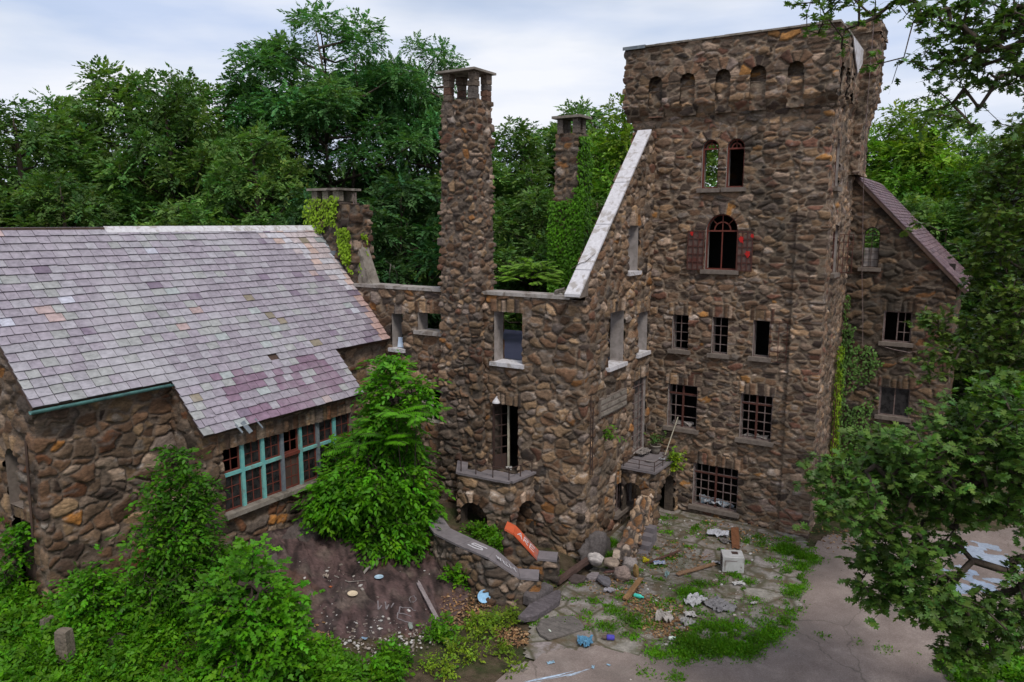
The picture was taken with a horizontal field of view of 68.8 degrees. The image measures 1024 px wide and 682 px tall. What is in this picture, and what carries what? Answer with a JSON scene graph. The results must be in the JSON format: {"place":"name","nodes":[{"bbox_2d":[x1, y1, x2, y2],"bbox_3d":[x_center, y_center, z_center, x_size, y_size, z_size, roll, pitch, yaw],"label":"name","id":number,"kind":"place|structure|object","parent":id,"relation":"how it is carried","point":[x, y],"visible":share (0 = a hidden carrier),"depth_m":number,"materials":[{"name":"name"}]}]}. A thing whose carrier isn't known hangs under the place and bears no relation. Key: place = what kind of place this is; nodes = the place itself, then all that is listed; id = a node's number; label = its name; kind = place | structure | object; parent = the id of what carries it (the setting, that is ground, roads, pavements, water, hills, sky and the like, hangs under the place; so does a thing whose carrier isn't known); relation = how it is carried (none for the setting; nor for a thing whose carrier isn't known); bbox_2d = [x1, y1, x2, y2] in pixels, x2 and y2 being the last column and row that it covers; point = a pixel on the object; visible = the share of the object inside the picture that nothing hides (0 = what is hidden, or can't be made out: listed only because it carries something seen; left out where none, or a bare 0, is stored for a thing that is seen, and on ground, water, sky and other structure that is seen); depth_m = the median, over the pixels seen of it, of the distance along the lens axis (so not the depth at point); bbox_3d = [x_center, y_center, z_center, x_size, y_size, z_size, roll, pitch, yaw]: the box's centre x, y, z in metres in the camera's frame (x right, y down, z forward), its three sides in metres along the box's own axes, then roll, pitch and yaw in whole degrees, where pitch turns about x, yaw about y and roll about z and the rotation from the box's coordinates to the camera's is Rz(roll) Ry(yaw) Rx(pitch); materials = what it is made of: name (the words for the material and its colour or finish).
{"place":"outdoors","nodes":[
{"label":"outdoors","id":0,"kind":"place"},
{"bbox_2d":[0,0,1023,194],"label":"sky","id":1,"kind":"structure","parent":0,"point":[542,54],"materials":[{"name":"white"}]},
{"bbox_2d":[6,374,1023,681],"bbox_3d":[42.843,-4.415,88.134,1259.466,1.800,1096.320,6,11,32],"label":"ground","id":2,"kind":"structure","parent":0,"point":[492,668],"depth_m":18.17,"materials":[{"name":"soil"}]},
{"bbox_2d":[0,515,36,602],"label":"vine","id":3,"kind":"object","parent":2,"relation":"on","point":[18,529],"visible":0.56,"depth_m":17.29,"materials":[{"name":"green plant"}]},
{"bbox_2d":[0,185,46,227],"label":"oak tree","id":4,"kind":"object","parent":2,"relation":"on","point":[10,205],"visible":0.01,"depth_m":29.38,"materials":[{"name":"green plant"}]},
{"bbox_2d":[0,143,48,207],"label":"oak tree","id":5,"kind":"object","parent":2,"relation":"on","point":[6,171],"visible":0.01,"depth_m":34.78,"materials":[{"name":"green plant"}]},
{"bbox_2d":[0,167,136,227],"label":"oak tree","id":6,"kind":"object","parent":2,"relation":"on","point":[75,210],"visible":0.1,"depth_m":28.84,"materials":[{"name":"green plant"}]},
{"bbox_2d":[0,93,139,227],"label":"oak tree","id":7,"kind":"object","parent":2,"relation":"on","point":[26,137],"visible":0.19,"depth_m":31.71,"materials":[{"name":"green plant"}]},
{"bbox_2d":[2,85,151,225],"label":"oak tree","id":8,"kind":"object","parent":2,"relation":"on","point":[46,98],"visible":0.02,"depth_m":41.15,"materials":[{"name":"green plant"}]},
{"bbox_2d":[48,544,167,637],"bbox_3d":[-8.661,5.710,16.412,2.813,2.280,1.839,-1,9,-5],"label":"shrub","id":9,"kind":"object","parent":2,"relation":"on","point":[90,597],"visible":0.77,"depth_m":16.10,"materials":[{"name":"green plant"}]},
{"bbox_2d":[3,54,245,225],"bbox_3d":[-18.663,-5.538,37.362,10.418,16.709,11.651,6,11,33],"label":"oak tree","id":10,"kind":"object","parent":2,"relation":"on","point":[90,120],"visible":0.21,"depth_m":34.80,"materials":[{"name":"green plant"}]},
{"bbox_2d":[0,538,313,681],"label":"ground cover","id":11,"kind":"object","parent":2,"relation":"on","point":[30,655],"visible":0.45,"depth_m":15.57,"materials":[{"name":"green plant"}]},
{"bbox_2d":[54,627,75,667],"bbox_3d":[-9.111,6.285,15.237,0.299,0.855,0.286,1,9,9],"label":"stone post","id":12,"kind":"object","parent":11,"relation":"on","point":[64,641],"visible":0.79,"depth_m":15.12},
{"bbox_2d":[104,444,243,635],"bbox_3d":[-7.596,4.710,16.997,2.949,4.575,3.013,6,11,32],"label":"shrub","id":13,"kind":"object","parent":2,"relation":"on","point":[188,564],"visible":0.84,"depth_m":16.81,"materials":[{"name":"green plant"}]},
{"bbox_2d":[134,193,229,225],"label":"oak tree","id":14,"kind":"object","parent":2,"relation":"on","point":[184,214],"visible":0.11,"depth_m":29.75,"materials":[{"name":"green plant"}]},
{"bbox_2d":[85,63,287,225],"bbox_3d":[-15.147,-4.753,35.737,9.514,16.389,8.466,-7,12,-39],"label":"oak tree","id":15,"kind":"object","parent":2,"relation":"on","point":[183,89],"visible":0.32,"depth_m":33.42,"materials":[{"name":"green plant"}]},
{"bbox_2d":[0,188,389,607],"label":"slate roofed hall","id":16,"kind":"structure","parent":2,"relation":"on","point":[239,352],"depth_m":19.62,"materials":[{"name":"stone"}]},
{"bbox_2d":[20,518,37,584],"bbox_3d":[-11.290,4.949,17.639,0.813,1.700,0.040,6,11,32],"label":"door","id":17,"kind":"structure","parent":16,"relation":"in","point":[31,572],"depth_m":17.73,"materials":[{"name":"brown wood"}]},
{"bbox_2d":[222,412,351,519],"bbox_3d":[-6.336,3.416,21.459,0.520,1.850,4.790,6,11,32],"label":"bay window","id":18,"kind":"structure","parent":16,"relation":"in","point":[265,474],"depth_m":20.99,"materials":[{"name":"wood"}]},
{"bbox_2d":[302,195,368,274],"bbox_3d":[-6.412,-3.663,26.631,2.775,2.989,0.736,3,9,16],"label":"ivy","id":19,"kind":"object","parent":16,"relation":"attached to","point":[344,246],"visible":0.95,"depth_m":26.42,"materials":[{"name":"green plant"}]},
{"bbox_2d":[127,73,316,224],"bbox_3d":[-15.737,-5.924,41.208,10.306,16.910,8.960,-1,9,-5],"label":"oak tree","id":20,"kind":"object","parent":2,"relation":"on","point":[214,96],"visible":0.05,"depth_m":38.91,"materials":[{"name":"green plant"}]},
{"bbox_2d":[168,533,324,681],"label":"shrub","id":21,"kind":"object","parent":2,"relation":"on","point":[249,629],"visible":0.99,"depth_m":15.06,"materials":[{"name":"green plant"}]},
{"bbox_2d":[186,119,313,225],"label":"oak tree","id":22,"kind":"object","parent":2,"relation":"on","point":[218,179],"visible":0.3,"depth_m":31.52,"materials":[{"name":"green plant"}]},
{"bbox_2d":[218,87,353,217],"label":"locust tree","id":23,"kind":"object","parent":2,"relation":"on","point":[312,141],"visible":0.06,"depth_m":40.68,"materials":[{"name":"green plant"}]},
{"bbox_2d":[205,0,439,207],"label":"locust tree","id":24,"kind":"object","parent":2,"relation":"on","point":[327,93],"visible":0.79,"depth_m":37.70,"materials":[{"name":"green plant"}]},
{"bbox_2d":[309,432,347,492],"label":"sapling","id":25,"kind":"object","parent":2,"relation":"on","point":[337,455],"visible":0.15,"depth_m":22.13,"materials":[{"name":"green plant"}]},
{"bbox_2d":[268,176,398,281],"bbox_3d":[-7.797,-1.413,32.118,6.308,11.039,7.132,-1,9,-7],"label":"locust tree","id":26,"kind":"object","parent":2,"relation":"on","point":[298,202],"visible":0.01,"depth_m":30.58,"materials":[{"name":"green plant"}]},
{"bbox_2d":[236,526,469,640],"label":"bedrock","id":27,"kind":"structure","parent":2,"relation":"on","point":[396,585],"depth_m":19.46,"materials":[{"name":"soil"}]},
{"bbox_2d":[281,513,326,541],"bbox_3d":[-5.718,5.404,21.132,0.661,1.126,2.038,4,10,25],"label":"boulder","id":28,"kind":"object","parent":27,"relation":"on","point":[294,530],"visible":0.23,"depth_m":20.69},
{"bbox_2d":[290,349,455,570],"bbox_3d":[-3.983,3.407,21.059,4.643,6.307,4.375,6,11,32],"label":"sapling","id":29,"kind":"object","parent":27,"relation":"on","point":[366,502],"visible":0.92,"depth_m":20.48,"materials":[{"name":"green plant"}]},
{"bbox_2d":[322,404,452,540],"bbox_3d":[-3.445,3.744,20.599,3.463,4.366,2.451,6,11,32],"label":"ailanthus","id":30,"kind":"object","parent":27,"relation":"on","point":[411,417],"visible":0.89,"depth_m":19.94,"materials":[{"name":"green plant"}]},
{"bbox_2d":[317,59,442,283],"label":"locust tree","id":31,"kind":"object","parent":2,"relation":"on","point":[361,179],"visible":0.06,"depth_m":43.48,"materials":[{"name":"green plant"}]},
{"bbox_2d":[340,29,469,283],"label":"locust tree","id":32,"kind":"object","parent":2,"relation":"on","point":[433,117],"visible":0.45,"depth_m":40.62,"materials":[{"name":"green plant"}]},
{"bbox_2d":[357,161,499,328],"bbox_3d":[-4.609,-1.433,31.132,9.169,11.775,8.111,7,11,37],"label":"locust tree","id":33,"kind":"object","parent":2,"relation":"on","point":[415,191],"visible":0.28,"depth_m":28.91,"materials":[{"name":"green plant"}]},
{"bbox_2d":[404,147,540,326],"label":"oak tree","id":34,"kind":"object","parent":2,"relation":"on","point":[498,167],"visible":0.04,"depth_m":41.28,"materials":[{"name":"green plant"}]},
{"bbox_2d":[416,599,528,681],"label":"weeds","id":35,"kind":"object","parent":2,"relation":"on","point":[493,620],"visible":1,"depth_m":17.48,"materials":[{"name":"green plant"}]},
{"bbox_2d":[422,514,543,606],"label":"stair wall","id":36,"kind":"structure","parent":2,"relation":"on","point":[499,577],"depth_m":19.87,"materials":[{"name":"stone"},{"name":"concrete"},{"name":"paint"}]},
{"bbox_2d":[415,115,555,325],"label":"oak tree","id":37,"kind":"object","parent":2,"relation":"on","point":[520,144],"visible":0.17,"depth_m":43.46,"materials":[{"name":"green plant"}]},
{"bbox_2d":[456,453,535,536],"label":"stone balcony","id":38,"kind":"structure","parent":2,"relation":"on","point":[499,497],"depth_m":23.00,"materials":[{"name":"brown stone"}]},
{"bbox_2d":[353,67,656,561],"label":"ruined wing","id":39,"kind":"structure","parent":2,"relation":"on","point":[549,391],"depth_m":23.49,"materials":[{"name":"stone"}]},
{"bbox_2d":[388,313,405,352],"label":"window","id":40,"kind":"structure","parent":39,"relation":"in","point":[396,318],"depth_m":25.92,"materials":[{"name":"grey paint"}]},
{"bbox_2d":[413,312,440,336],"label":"window","id":41,"kind":"structure","parent":39,"relation":"in","point":[423,329],"depth_m":25.17,"materials":[{"name":"grey paint"}]},
{"bbox_2d":[493,404,506,469],"bbox_3d":[-0.338,3.063,24.166,0.632,2.180,0.064,-5,10,-28],"label":"door","id":42,"kind":"structure","parent":39,"relation":"in","point":[499,460],"depth_m":24.16,"materials":[{"name":"wood"}]},
{"bbox_2d":[489,311,523,368],"bbox_3d":[-0.017,-0.073,23.445,1.240,1.720,0.650,6,11,32],"label":"window","id":43,"kind":"structure","parent":39,"relation":"in","point":[499,361],"depth_m":23.66,"materials":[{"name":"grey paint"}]},
{"bbox_2d":[495,406,518,473],"bbox_3d":[-0.059,3.062,24.047,0.940,2.220,0.520,6,11,32],"label":"doorway","id":44,"kind":"structure","parent":39,"relation":"in","point":[497,408],"depth_m":24.24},
{"bbox_2d":[495,257,563,291],"bbox_3d":[0.661,-1.451,27.934,2.714,3.287,2.609,6,11,32],"label":"ailanthus","id":45,"kind":"object","parent":39,"relation":"on","point":[514,268],"visible":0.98,"depth_m":27.36,"materials":[{"name":"green plant"}]},
{"bbox_2d":[606,310,627,371],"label":"window","id":46,"kind":"structure","parent":39,"relation":"in","point":[616,361],"depth_m":24.33,"materials":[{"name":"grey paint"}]},
{"bbox_2d":[614,483,633,519],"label":"window","id":47,"kind":"structure","parent":39,"relation":"in","point":[629,504],"depth_m":25.48,"materials":[{"name":"stone"}]},
{"bbox_2d":[626,225,641,275],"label":"window","id":48,"kind":"structure","parent":39,"relation":"in","point":[633,230],"depth_m":24.70,"materials":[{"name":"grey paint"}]},
{"bbox_2d":[624,311,650,357],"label":"window","id":49,"kind":"structure","parent":39,"relation":"in","point":[642,319],"depth_m":25.98,"materials":[{"name":"grey paint"}]},
{"bbox_2d":[631,376,645,453],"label":"window","id":50,"kind":"structure","parent":39,"relation":"in","point":[638,411],"depth_m":26.39,"materials":[{"name":"metal"}]},
{"bbox_2d":[493,185,554,330],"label":"oak tree","id":51,"kind":"object","parent":2,"relation":"on","point":[534,249],"visible":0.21,"depth_m":35.13,"materials":[{"name":"green plant"}]},
{"bbox_2d":[502,521,559,587],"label":"stair wall","id":52,"kind":"structure","parent":2,"relation":"on","point":[521,550],"depth_m":20.79,"materials":[{"name":"stone"}]},
{"bbox_2d":[499,121,610,231],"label":"oak tree","id":53,"kind":"object","parent":2,"relation":"on","point":[544,129],"visible":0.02,"depth_m":48.46,"materials":[{"name":"green plant"}]},
{"bbox_2d":[528,195,608,337],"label":"oak tree","id":54,"kind":"object","parent":2,"relation":"on","point":[596,210],"visible":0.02,"depth_m":36.14,"materials":[{"name":"green plant"}]},
{"bbox_2d":[518,96,619,253],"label":"oak tree","id":55,"kind":"object","parent":2,"relation":"on","point":[579,109],"visible":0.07,"depth_m":46.13,"materials":[{"name":"green plant"}]},
{"bbox_2d":[552,114,591,289],"bbox_3d":[2.431,-3.068,31.352,1.300,12.240,1.060,6,11,32],"label":"ivy chimney","id":56,"kind":"object","parent":2,"relation":"on","point":[566,149],"visible":0.33,"depth_m":30.36,"materials":[{"name":"stone"}]},
{"bbox_2d":[546,135,593,292],"bbox_3d":[2.489,-4.377,31.138,1.833,8.310,1.448,6,11,32],"label":"ivy","id":57,"kind":"object","parent":56,"relation":"attached to","point":[582,211],"visible":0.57,"depth_m":30.63,"materials":[{"name":"green plant"}]},
{"bbox_2d":[308,517,854,648],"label":"leaf litter","id":58,"kind":"object","parent":2,"relation":"on","point":[523,641],"visible":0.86,"depth_m":19.48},
{"bbox_2d":[531,92,633,312],"bbox_3d":[5.551,-4.824,39.763,8.386,16.313,8.934,-3,9,-17],"label":"maple tree","id":59,"kind":"object","parent":2,"relation":"on","point":[615,148],"visible":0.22,"depth_m":37.77,"materials":[{"name":"green plant"}]},
{"bbox_2d":[578,530,611,569],"bbox_3d":[2.563,6.461,23.037,0.767,1.468,1.485,6,11,32],"label":"boulder","id":60,"kind":"object","parent":2,"relation":"on","point":[598,541],"visible":0.63,"depth_m":22.63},
{"bbox_2d":[286,518,1023,681],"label":"weeds","id":61,"kind":"object","parent":2,"relation":"on","point":[335,663],"visible":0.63,"depth_m":16.47,"materials":[{"name":"green plant"}]},
{"bbox_2d":[705,144,725,186],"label":"oak tree","id":62,"kind":"object","parent":2,"relation":"on","point":[712,157],"visible":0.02,"depth_m":42.17,"materials":[{"name":"green plant"}]},
{"bbox_2d":[622,19,887,538],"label":"stone tower","id":63,"kind":"structure","parent":2,"relation":"on","point":[750,265],"depth_m":24.29,"materials":[{"name":"brown stone"}]},
{"bbox_2d":[667,314,690,354],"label":"window","id":64,"kind":"structure","parent":63,"relation":"in","point":[676,350],"depth_m":25.65,"materials":[{"name":"stone"}]},
{"bbox_2d":[663,383,698,434],"bbox_3d":[5.955,2.297,25.966,1.250,1.650,0.580,6,11,32],"label":"window","id":65,"kind":"structure","parent":63,"relation":"in","point":[678,428],"depth_m":26.04,"materials":[{"name":"stone"}]},
{"bbox_2d":[696,139,719,192],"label":"window","id":66,"kind":"structure","parent":63,"relation":"in","point":[703,189],"depth_m":24.35,"materials":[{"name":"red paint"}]},
{"bbox_2d":[688,463,738,518],"bbox_3d":[7.021,5.049,25.723,1.750,1.650,0.580,6,11,32],"label":"window","id":67,"kind":"structure","parent":63,"relation":"in","point":[727,511],"depth_m":25.76,"materials":[{"name":"metal"}]},
{"bbox_2d":[707,317,729,358],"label":"window","id":68,"kind":"structure","parent":63,"relation":"in","point":[714,354],"depth_m":24.93,"materials":[{"name":"stone"}]},
{"bbox_2d":[686,214,753,274],"bbox_3d":[6.871,-3.177,24.502,2.158,1.940,0.560,6,11,32],"label":"window","id":69,"kind":"structure","parent":63,"relation":"in","point":[695,243],"depth_m":24.51,"materials":[{"name":"red paint"}]},
{"bbox_2d":[721,138,745,191],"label":"window","id":70,"kind":"structure","parent":63,"relation":"in","point":[727,188],"depth_m":23.90,"materials":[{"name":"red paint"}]},
{"bbox_2d":[735,393,773,447],"bbox_3d":[8.071,2.545,24.656,1.230,1.650,0.580,6,11,32],"label":"window","id":71,"kind":"structure","parent":63,"relation":"in","point":[742,438],"depth_m":24.65,"materials":[{"name":"metal"}]},
{"bbox_2d":[747,320,787,362],"bbox_3d":[8.294,-0.015,24.108,1.178,1.338,0.580,6,11,32],"label":"window","id":72,"kind":"structure","parent":63,"relation":"in","point":[755,357],"depth_m":24.10,"materials":[{"name":"stone"}]},
{"bbox_2d":[830,345,844,456],"bbox_3d":[11.685,2.291,26.831,0.256,4.380,1.532,6,11,32],"label":"ivy","id":73,"kind":"object","parent":63,"relation":"attached to","point":[839,398],"visible":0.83,"depth_m":26.66,"materials":[{"name":"green plant"}]},
{"bbox_2d":[825,224,853,277],"bbox_3d":[10.586,-2.946,24.419,0.861,1.730,1.100,6,11,32],"label":"window","id":74,"kind":"structure","parent":63,"relation":"in","point":[834,274],"depth_m":24.77,"materials":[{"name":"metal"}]},
{"bbox_2d":[862,22,873,345],"bbox_3d":[12.182,-5.151,25.779,0.184,10.901,1.353,8,12,41],"label":"cable","id":75,"kind":"object","parent":63,"relation":"hanging from","point":[863,190],"visible":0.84,"depth_m":25.67,"materials":[{"name":"metal"}]},
{"bbox_2d":[832,175,971,498],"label":"gabled wing","id":76,"kind":"structure","parent":2,"relation":"on","point":[903,278],"depth_m":26.63,"materials":[{"name":"stone"}]},
{"bbox_2d":[834,295,884,489],"bbox_3d":[12.496,2.173,27.142,1.612,7.711,0.788,6,11,32],"label":"ivy","id":77,"kind":"object","parent":76,"relation":"attached to","point":[857,373],"visible":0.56,"depth_m":27.30,"materials":[{"name":"green plant"}]},
{"bbox_2d":[858,227,880,271],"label":"window","id":78,"kind":"structure","parent":76,"relation":"in","point":[870,255],"depth_m":26.72,"materials":[{"name":"stone"}]},
{"bbox_2d":[874,386,910,422],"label":"window","id":79,"kind":"structure","parent":76,"relation":"in","point":[893,402],"depth_m":26.93,"materials":[{"name":"metal"}]},
{"bbox_2d":[878,311,912,347],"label":"window","id":80,"kind":"structure","parent":76,"relation":"in","point":[895,343],"depth_m":26.53,"materials":[{"name":"metal"}]},
{"bbox_2d":[784,0,1023,141],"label":"oak tree","id":81,"kind":"object","parent":2,"relation":"on","point":[1001,26],"visible":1,"depth_m":11.23,"materials":[{"name":"green plant"}]},
{"bbox_2d":[791,366,1023,679],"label":"oak tree","id":82,"kind":"object","parent":2,"relation":"on","point":[923,481],"visible":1,"depth_m":12.29,"materials":[{"name":"green plant"}]},
{"bbox_2d":[864,98,964,249],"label":"maple tree","id":83,"kind":"object","parent":2,"relation":"on","point":[874,143],"visible":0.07,"depth_m":43.79,"materials":[{"name":"green plant"}]},
{"bbox_2d":[863,189,990,357],"bbox_3d":[20.286,-1.848,37.998,8.153,11.576,9.118,7,11,38],"label":"oak tree","id":84,"kind":"object","parent":2,"relation":"on","point":[916,201],"visible":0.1,"depth_m":36.23,"materials":[{"name":"green plant"}]},
{"bbox_2d":[863,93,997,246],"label":"maple tree","id":85,"kind":"object","parent":2,"relation":"on","point":[935,154],"visible":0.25,"depth_m":40.84,"materials":[{"name":"green plant"}]},
{"bbox_2d":[899,112,1023,395],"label":"oak tree","id":86,"kind":"object","parent":2,"relation":"on","point":[998,328],"visible":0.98,"depth_m":16.68,"materials":[{"name":"green plant"}]},
{"bbox_2d":[923,131,1023,369],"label":"oak tree","id":87,"kind":"object","parent":2,"relation":"on","point":[975,174],"visible":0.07,"depth_m":37.61,"materials":[{"name":"green plant"}]},
{"bbox_2d":[935,225,1023,422],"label":"oak tree","id":88,"kind":"object","parent":2,"relation":"on","point":[969,366],"visible":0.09,"depth_m":34.44,"materials":[{"name":"green plant"}]},
{"bbox_2d":[947,152,1023,381],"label":"oak tree","id":89,"kind":"object","parent":2,"relation":"on","point":[975,222],"visible":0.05,"depth_m":33.90,"materials":[{"name":"green plant"}]},
{"bbox_2d":[947,130,1023,295],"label":"oak tree","id":90,"kind":"object","parent":2,"relation":"on","point":[969,147],"visible":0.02,"depth_m":48.00,"materials":[{"name":"green plant"}]},
{"bbox_2d":[951,369,1023,444],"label":"shrub","id":91,"kind":"object","parent":2,"relation":"on","point":[1019,389],"visible":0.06,"depth_m":31.96,"materials":[{"name":"green plant"}]},
{"bbox_2d":[523,505,808,659],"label":"patio","id":92,"kind":"structure","parent":0,"point":[537,646],"depth_m":20.63,"materials":[{"name":"stone"}]},
{"bbox_2d":[523,582,552,605],"bbox_3d":[0.703,6.739,19.954,0.406,0.311,0.925,7,12,39],"label":"stone step","id":93,"kind":"object","parent":92,"relation":"on","point":[532,597],"visible":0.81,"depth_m":19.70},
{"bbox_2d":[299,513,779,663],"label":"rubble chips","id":94,"kind":"object","parent":92,"relation":"on","point":[412,642],"visible":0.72,"depth_m":18.26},
{"bbox_2d":[518,590,560,621],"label":"stone slab","id":95,"kind":"structure","parent":92,"relation":"on","point":[540,607],"depth_m":19.27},
{"bbox_2d":[536,616,584,639],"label":"stone slab","id":96,"kind":"structure","parent":92,"relation":"on","point":[558,627],"depth_m":18.54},
{"bbox_2d":[568,574,585,583],"bbox_3d":[1.846,6.711,21.119,0.473,0.135,0.516,3,10,20],"label":"stone slab","id":97,"kind":"object","parent":92,"relation":"on","point":[575,579],"depth_m":21.04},
{"bbox_2d":[557,557,589,584],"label":"wooden beam","id":98,"kind":"structure","parent":97,"relation":"on","point":[574,569],"depth_m":21.46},
{"bbox_2d":[614,565,630,580],"bbox_3d":[3.133,6.590,21.270,0.471,0.407,0.446,0,9,1],"label":"boulder","id":99,"kind":"object","parent":92,"relation":"on","point":[622,573],"visible":1,"depth_m":21.14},
{"bbox_2d":[612,451,680,566],"bbox_3d":[4.121,5.240,24.353,1.577,2.620,5.249,4,10,25],"label":"stone porch","id":100,"kind":"object","parent":92,"relation":"on","point":[640,530],"visible":0.84,"depth_m":24.50,"materials":[{"name":"brown stone"}]},
{"bbox_2d":[666,445,687,473],"bbox_3d":[5.537,4.046,25.518,0.873,0.880,0.922,1,9,8],"label":"shrub","id":101,"kind":"object","parent":100,"relation":"on","point":[675,456],"visible":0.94,"depth_m":25.41,"materials":[{"name":"green plant"}]},
{"bbox_2d":[701,595,737,612],"bbox_3d":[5.432,6.883,19.519,0.633,0.120,0.763,-5,10,-29],"label":"plastic sheet","id":102,"kind":"object","parent":92,"relation":"on","point":[719,602],"visible":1,"depth_m":19.47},
{"bbox_2d":[720,549,744,572],"bbox_3d":[6.400,6.401,21.758,0.606,0.476,0.526,1,9,8],"label":"air conditioner","id":103,"kind":"object","parent":92,"relation":"on","point":[732,560],"visible":1,"depth_m":21.53,"materials":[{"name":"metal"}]},
{"bbox_2d":[529,513,921,681],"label":"grass","id":104,"kind":"structure","parent":0,"point":[688,647],"depth_m":18.75,"materials":[{"name":"plant"}]},
{"bbox_2d":[496,521,1023,681],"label":"driveway","id":105,"kind":"structure","parent":0,"point":[807,655],"depth_m":17.44,"materials":[{"name":"asphalt"}]},
{"bbox_2d":[943,568,995,593],"bbox_3d":[12.723,6.758,20.958,1.800,0.041,2.800,8,12,43],"label":"graffiti","id":106,"kind":"object","parent":105,"relation":"on","point":[965,587],"visible":0.45,"depth_m":20.85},
{"bbox_2d":[954,540,1022,585],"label":"graffiti","id":107,"kind":"object","parent":105,"relation":"on","point":[973,551],"visible":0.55,"depth_m":22.65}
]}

